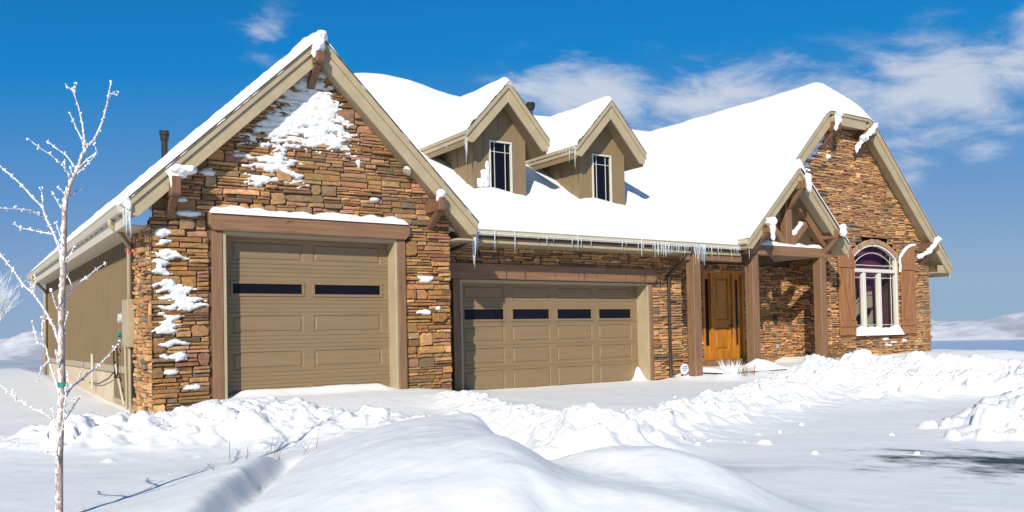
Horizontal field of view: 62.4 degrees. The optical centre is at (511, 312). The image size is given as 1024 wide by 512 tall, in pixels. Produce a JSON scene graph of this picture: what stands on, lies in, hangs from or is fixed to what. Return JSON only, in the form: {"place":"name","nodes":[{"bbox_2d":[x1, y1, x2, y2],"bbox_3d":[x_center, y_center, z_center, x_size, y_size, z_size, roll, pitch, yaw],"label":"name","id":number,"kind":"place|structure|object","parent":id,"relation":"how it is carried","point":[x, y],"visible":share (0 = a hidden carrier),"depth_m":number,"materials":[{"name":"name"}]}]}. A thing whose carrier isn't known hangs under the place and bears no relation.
{"place":"outdoors","nodes":[
{"label":"outdoors","id":0,"kind":"place"},
{"bbox_2d":[0,348,1023,511],"bbox_3d":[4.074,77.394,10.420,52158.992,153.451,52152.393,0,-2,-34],"label":"snow ground","id":1,"kind":"structure","parent":0,"point":[441,450],"depth_m":8.68,"materials":[{"name":"white snow"}]},
{"bbox_2d":[0,270,24,322],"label":"frosted tree","id":2,"kind":"object","parent":1,"relation":"on","point":[3,299],"visible":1,"depth_m":28.28,"materials":[{"name":"white plant"}]},
{"bbox_2d":[0,80,120,511],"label":"young tree","id":3,"kind":"object","parent":1,"relation":"on","point":[61,384],"visible":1,"depth_m":6.04,"materials":[{"name":"white plant"}]},
{"bbox_2d":[26,41,952,413],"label":"house","id":4,"kind":"structure","parent":1,"relation":"on","point":[296,303],"depth_m":17.65,"materials":[{"name":"stone"}]},
{"bbox_2d":[119,195,131,209],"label":"snow cap","id":5,"kind":"object","parent":4,"relation":"on","point":[124,201],"visible":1,"depth_m":12.60,"materials":[{"name":"white snow"}]},
{"bbox_2d":[125,208,127,233],"bbox_3d":[-5.770,-1.362,12.658,0.046,0.422,0.041,0,-2,-34],"label":"icicle","id":6,"kind":"object","parent":5,"relation":"hanging from","point":[126,214],"visible":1,"depth_m":12.64,"materials":[{"name":"white"}]},
{"bbox_2d":[129,208,131,232],"bbox_3d":[-5.700,-1.343,12.643,0.039,0.461,0.038,0,-2,-34],"label":"icicle","id":7,"kind":"object","parent":5,"relation":"hanging from","point":[130,218],"visible":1,"depth_m":12.64,"materials":[{"name":"white"}]},
{"bbox_2d":[151,239,208,361],"bbox_3d":[-5.205,-0.186,13.295,0.876,1.920,0.074,0,-2,-34],"label":"snow patch","id":8,"kind":"object","parent":4,"relation":"attached to","point":[180,297],"visible":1,"depth_m":13.21,"materials":[{"name":"white snow"}]},
{"bbox_2d":[165,164,196,185],"bbox_3d":[-5.092,-2.080,13.017,0.477,0.385,0.381,0,-2,-34],"label":"snow cap","id":9,"kind":"object","parent":4,"relation":"on","point":[183,171],"visible":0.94,"depth_m":12.88,"materials":[{"name":"white snow"}]},
{"bbox_2d":[163,369,200,389],"bbox_3d":[-5.184,1.066,13.284,0.592,0.352,0.076,0,-2,-34],"label":"snow patch","id":10,"kind":"object","parent":4,"relation":"attached to","point":[172,372],"visible":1,"depth_m":13.30,"materials":[{"name":"white snow"}]},
{"bbox_2d":[153,167,215,237],"bbox_3d":[-5.167,-1.753,13.395,0.992,1.184,0.092,0,-2,-34],"label":"snow patch","id":11,"kind":"object","parent":4,"relation":"attached to","point":[161,232],"visible":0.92,"depth_m":13.38,"materials":[{"name":"white snow"}]},
{"bbox_2d":[33,33,478,269],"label":"roof snow","id":12,"kind":"structure","parent":4,"relation":"on","point":[302,45],"depth_m":13.72,"materials":[{"name":"white snow"}]},
{"bbox_2d":[232,71,358,188],"bbox_3d":[-3.647,-3.132,14.475,2.256,2.096,0.078,0,-2,-34],"label":"snow patch","id":13,"kind":"object","parent":4,"relation":"attached to","point":[312,110],"visible":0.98,"depth_m":14.48,"materials":[{"name":"white snow"}]},
{"bbox_2d":[226,237,389,395],"bbox_3d":[-3.524,0.282,14.771,3.020,3.106,0.048,0,-2,-34],"label":"garage door","id":14,"kind":"structure","parent":4,"relation":"in","point":[301,313],"depth_m":14.73,"materials":[{"name":"paint"}]},
{"bbox_2d":[209,205,408,224],"bbox_3d":[-3.413,-1.676,14.588,3.530,0.164,0.260,0,-2,-34],"label":"snow cap","id":15,"kind":"object","parent":4,"relation":"on","point":[233,209],"visible":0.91,"depth_m":14.41,"materials":[{"name":"white snow"}]},
{"bbox_2d":[311,30,327,57],"bbox_3d":[-3.264,-4.551,14.347,0.236,0.535,0.339,-1,-1,4],"label":"snow cap","id":16,"kind":"object","parent":4,"relation":"on","point":[320,38],"visible":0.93,"depth_m":14.22,"materials":[{"name":"white snow"}]},
{"bbox_2d":[355,160,379,202],"bbox_3d":[-2.589,-2.385,15.171,0.496,0.800,0.084,0,-2,-34],"label":"snow patch","id":17,"kind":"object","parent":4,"relation":"attached to","point":[372,199],"visible":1,"depth_m":15.21,"materials":[{"name":"white snow"}]},
{"bbox_2d":[416,276,440,314],"bbox_3d":[-1.548,-0.326,15.799,0.512,0.752,0.081,0,-2,-34],"label":"snow patch","id":18,"kind":"object","parent":4,"relation":"attached to","point":[426,279],"visible":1,"depth_m":15.75,"materials":[{"name":"white snow"}]},
{"bbox_2d":[436,189,445,200],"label":"snow cap","id":19,"kind":"object","parent":4,"relation":"on","point":[441,193],"visible":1,"depth_m":15.41,"materials":[{"name":"white snow"}]},
{"bbox_2d":[414,77,517,148],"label":"roof snow","id":20,"kind":"structure","parent":4,"relation":"on","point":[458,115],"depth_m":18.77,"materials":[{"name":"white snow"}]},
{"bbox_2d":[477,161,489,187],"bbox_3d":[-0.612,-2.997,18.267,0.384,0.608,0.096,0,-2,-34],"label":"snow patch","id":21,"kind":"object","parent":4,"relation":"attached to","point":[483,181],"visible":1,"depth_m":18.27,"materials":[{"name":"white snow"}]},
{"bbox_2d":[354,73,738,247],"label":"roof snow","id":22,"kind":"structure","parent":4,"relation":"on","point":[666,198],"depth_m":20.62,"materials":[{"name":"white snow"}]},
{"bbox_2d":[462,283,637,389],"bbox_3d":[0.910,0.543,19.023,5.130,2.396,0.048,0,-2,-34],"label":"garage door","id":23,"kind":"structure","parent":4,"relation":"in","point":[515,335],"depth_m":18.94,"materials":[{"name":"paint"}]},
{"bbox_2d":[538,96,615,153],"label":"roof snow","id":24,"kind":"structure","parent":4,"relation":"on","point":[568,128],"depth_m":20.04,"materials":[{"name":"white snow"}]},
{"bbox_2d":[701,270,745,359],"bbox_3d":[5.901,0.066,23.642,1.680,2.480,0.152,0,-2,-34],"label":"front door","id":25,"kind":"structure","parent":4,"relation":"in","point":[723,319],"depth_m":23.66,"materials":[{"name":"brown wood"}]},
{"bbox_2d":[688,358,800,372],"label":"deck snow","id":26,"kind":"structure","parent":4,"relation":"on","point":[761,364],"depth_m":20.71,"materials":[{"name":"white snow"}]},
{"bbox_2d":[765,217,777,240],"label":"snow cap","id":27,"kind":"object","parent":4,"relation":"on","point":[771,222],"visible":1,"depth_m":20.68,"materials":[{"name":"white snow"}]},
{"bbox_2d":[701,159,849,244],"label":"roof snow","id":28,"kind":"structure","parent":4,"relation":"on","point":[742,202],"depth_m":21.90,"materials":[{"name":"white snow"}]},
{"bbox_2d":[761,240,822,248],"bbox_3d":[7.160,-1.783,22.132,2.800,0.135,0.240,0,-2,-34],"label":"snow cap","id":29,"kind":"object","parent":4,"relation":"on","point":[765,242],"visible":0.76,"depth_m":22.05,"materials":[{"name":"white snow"}]},
{"bbox_2d":[792,221,802,235],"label":"snow cap","id":30,"kind":"object","parent":4,"relation":"on","point":[797,228],"visible":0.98,"depth_m":22.36,"materials":[{"name":"white snow"}]},
{"bbox_2d":[650,82,948,257],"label":"roof snow","id":31,"kind":"structure","parent":4,"relation":"on","point":[780,127],"depth_m":25.13,"materials":[{"name":"white snow"}]},
{"bbox_2d":[803,172,811,191],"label":"snow cap","id":32,"kind":"object","parent":4,"relation":"on","point":[807,176],"visible":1,"depth_m":21.54,"materials":[{"name":"white snow"}]},
{"bbox_2d":[803,136,824,170],"bbox_3d":[8.077,-4.122,23.565,2.280,1.920,0.106,0,-2,-34],"label":"snow patch","id":33,"kind":"object","parent":4,"relation":"attached to","point":[815,151],"visible":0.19,"depth_m":23.90,"materials":[{"name":"white snow"}]},
{"bbox_2d":[834,108,844,130],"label":"snow cap","id":34,"kind":"object","parent":4,"relation":"on","point":[839,113],"visible":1,"depth_m":23.62,"materials":[{"name":"white snow"}]},
{"bbox_2d":[839,224,846,236],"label":"snow cap","id":35,"kind":"object","parent":4,"relation":"on","point":[843,230],"visible":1,"depth_m":22.27,"materials":[{"name":"white snow"}]},
{"bbox_2d":[855,123,877,153],"bbox_3d":[10.347,-5.097,24.657,0.665,0.851,0.267,-2,-1,15],"label":"snow cap","id":36,"kind":"object","parent":4,"relation":"on","point":[863,138],"visible":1,"depth_m":24.61,"materials":[{"name":"white snow"}]},
{"bbox_2d":[851,237,898,327],"bbox_3d":[10.820,-0.784,25.668,2.910,3.200,0.490,0,-2,-34],"label":"arched window","id":37,"kind":"structure","parent":4,"relation":"in","point":[869,287],"depth_m":25.86,"materials":[{"name":"white plastic"}]},
{"bbox_2d":[855,325,904,335],"bbox_3d":[11.011,0.524,25.409,2.380,0.310,0.250,0,-2,-34],"label":"snow cap","id":38,"kind":"object","parent":4,"relation":"on","point":[863,330],"visible":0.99,"depth_m":25.26,"materials":[{"name":"white snow"}]},
{"bbox_2d":[882,337,906,346],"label":"snow patch","id":39,"kind":"object","parent":4,"relation":"attached to","point":[887,338],"visible":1,"depth_m":25.67,"materials":[{"name":"white snow"}]},
{"bbox_2d":[898,244,915,271],"bbox_3d":[12.300,-1.698,26.317,0.862,0.924,0.118,0,-2,-34],"label":"snow cap","id":40,"kind":"object","parent":4,"relation":"on","point":[907,247],"visible":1,"depth_m":26.13,"materials":[{"name":"white snow"}]},
{"bbox_2d":[916,236,941,258],"bbox_3d":[13.040,-2.026,26.457,0.750,0.685,0.226,-2,-2,33],"label":"snow cap","id":41,"kind":"object","parent":4,"relation":"on","point":[936,241],"visible":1,"depth_m":26.34,"materials":[{"name":"white snow"}]},
{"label":"snow cap","id":42,"kind":"object","parent":4,"relation":"attached to","visible":0},
{"bbox_2d":[472,242,473,263],"bbox_3d":[-0.752,-1.249,16.427,0.050,0.661,0.047,0,-2,-34],"label":"icicle","id":43,"kind":"object","parent":42,"relation":"hanging from","point":[473,251],"visible":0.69,"depth_m":16.43,"materials":[{"name":"white"}]},
{"bbox_2d":[152,355,1023,454],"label":"snow clods","id":44,"kind":"object","parent":1,"relation":"on","point":[627,441],"visible":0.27,"depth_m":10.21,"materials":[{"name":"white snow"}]},
{"bbox_2d":[681,364,687,375],"bbox_3d":[4.118,1.470,20.203,0.249,0.495,0.034,0,-2,-34],"label":"yard sign","id":45,"kind":"object","parent":1,"relation":"on","point":[684,369],"visible":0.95,"depth_m":20.19,"materials":[{"name":"white plastic"}]},
{"bbox_2d":[718,359,743,375],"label":"dry grass","id":46,"kind":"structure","parent":1,"relation":"on","point":[733,371],"depth_m":19.66,"materials":[{"name":"white plant"}]},
{"bbox_2d":[735,363,756,375],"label":"dry grass","id":47,"kind":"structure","parent":1,"relation":"on","point":[743,372],"depth_m":19.89,"materials":[{"name":"white plant"}]},
{"bbox_2d":[828,343,848,359],"bbox_3d":[8.980,1.240,23.381,0.857,0.824,0.689,0,-2,-34],"label":"bush","id":48,"kind":"object","parent":1,"relation":"on","point":[835,352],"visible":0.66,"depth_m":23.26,"materials":[{"name":"brown plant"}]},
{"bbox_2d":[0,312,1023,359],"bbox_3d":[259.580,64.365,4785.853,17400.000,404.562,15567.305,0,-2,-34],"label":"mountains","id":49,"kind":"structure","parent":0,"point":[23,346],"depth_m":8384.61,"materials":[{"name":"white snow"}]},
{"bbox_2d":[0,0,1023,338],"label":"sky","id":50,"kind":"structure","parent":0,"point":[941,81],"materials":[{"name":"blue"}]},
{"bbox_2d":[931,340,1023,351],"bbox_3d":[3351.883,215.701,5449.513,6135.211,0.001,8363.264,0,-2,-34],"label":"lake","id":51,"kind":"structure","parent":0,"point":[1014,345],"depth_m":5980.29,"materials":[{"name":"blue liquid"}]}
]}

